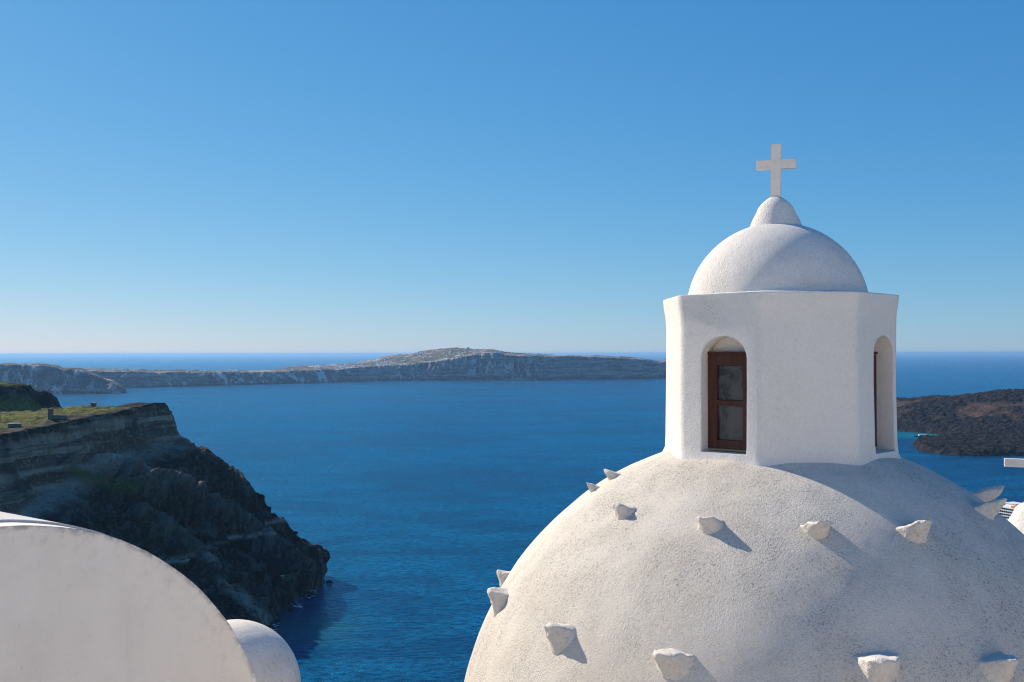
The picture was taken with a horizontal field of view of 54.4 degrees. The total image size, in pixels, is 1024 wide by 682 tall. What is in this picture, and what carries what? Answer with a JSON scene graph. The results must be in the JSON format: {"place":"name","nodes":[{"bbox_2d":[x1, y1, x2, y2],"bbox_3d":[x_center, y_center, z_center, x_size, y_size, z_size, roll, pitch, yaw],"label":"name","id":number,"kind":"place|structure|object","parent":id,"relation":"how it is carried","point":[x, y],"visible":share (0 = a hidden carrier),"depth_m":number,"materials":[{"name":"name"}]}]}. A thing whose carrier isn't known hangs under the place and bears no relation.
{"place":"outdoors","nodes":[
{"label":"outdoors","id":0,"kind":"place"},
{"bbox_2d":[0,363,126,393],"bbox_3d":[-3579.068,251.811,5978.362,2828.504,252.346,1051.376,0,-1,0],"label":"headland","id":1,"kind":"structure","parent":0,"point":[55,379],"depth_m":5548.79,"materials":[{"name":"grey stone"}]},
{"bbox_2d":[0,381,329,625],"bbox_3d":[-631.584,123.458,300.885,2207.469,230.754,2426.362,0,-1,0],"label":"cliff","id":2,"kind":"structure","parent":0,"point":[148,477],"depth_m":843.63,"materials":[{"name":"stone"}]},
{"bbox_2d":[8,423,21,426],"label":"stone hut","id":3,"kind":"object","parent":2,"relation":"on","point":[14,424],"visible":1,"depth_m":790.77,"materials":[{"name":"grey stone"}]},
{"bbox_2d":[48,408,66,419],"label":"ruined wall","id":4,"kind":"structure","parent":2,"relation":"on","point":[50,414],"depth_m":833.70,"materials":[{"name":"stone"}]},
{"bbox_2d":[0,512,256,681],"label":"vaulted house","id":5,"kind":"structure","parent":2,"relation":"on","point":[79,604],"depth_m":6.94,"materials":[{"name":"paint"}]},
{"bbox_2d":[227,619,300,681],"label":"dome","id":6,"kind":"structure","parent":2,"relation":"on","point":[269,653],"depth_m":14.62,"materials":[{"name":"paint"}]},
{"bbox_2d":[285,572,296,583],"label":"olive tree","id":7,"kind":"object","parent":2,"relation":"on","point":[288,577],"visible":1,"depth_m":853.99,"materials":[{"name":"green plant"}]},
{"bbox_2d":[464,144,1023,681],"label":"church","id":8,"kind":"structure","parent":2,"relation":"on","point":[778,508],"depth_m":7.70,"materials":[{"name":"paint"}]},
{"bbox_2d":[707,351,746,450],"bbox_3d":[1.836,0.499,8.375,0.442,0.822,0.057,-1,-1,44],"label":"window","id":9,"kind":"structure","parent":8,"relation":"in","point":[727,417],"depth_m":8.39,"materials":[{"name":"brown paint"}]},
{"bbox_2d":[874,352,877,446],"bbox_3d":[3.027,0.505,8.535,0.057,0.822,0.393,-1,-1,44],"label":"window","id":10,"kind":"structure","parent":8,"relation":"in","point":[875,388],"depth_m":8.65,"materials":[{"name":"brown paint"}]},
{"bbox_2d":[1004,458,1023,533],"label":"cross topped chapel","id":11,"kind":"structure","parent":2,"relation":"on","point":[1016,519],"depth_m":11.99,"materials":[{"name":"paint"}]},
{"bbox_2d":[85,347,665,387],"bbox_3d":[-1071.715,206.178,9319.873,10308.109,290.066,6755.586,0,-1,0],"label":"island","id":12,"kind":"structure","parent":0,"point":[487,364],"depth_m":8144.00,"materials":[{"name":"grey stone"}]},
{"bbox_2d":[0,353,1023,681],"bbox_3d":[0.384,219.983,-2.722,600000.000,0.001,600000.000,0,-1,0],"label":"sea","id":13,"kind":"structure","parent":0,"point":[422,511],"depth_m":1986.56,"materials":[{"name":"liquid"}]},
{"bbox_2d":[999,502,1023,519],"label":"cruise ship","id":14,"kind":"object","parent":13,"relation":"on","point":[1006,510],"visible":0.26,"depth_m":1200.84,"materials":[{"name":"white paint"}]},
{"bbox_2d":[0,0,1023,354],"label":"sky","id":15,"kind":"structure","parent":0,"point":[178,177],"materials":[{"name":"blue"}]},
{"bbox_2d":[896,388,1023,456],"bbox_3d":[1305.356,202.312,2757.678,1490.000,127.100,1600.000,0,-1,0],"label":"lava island","id":16,"kind":"structure","parent":0,"point":[989,423],"depth_m":2719.54,"materials":[{"name":"brown stone"}]}
]}

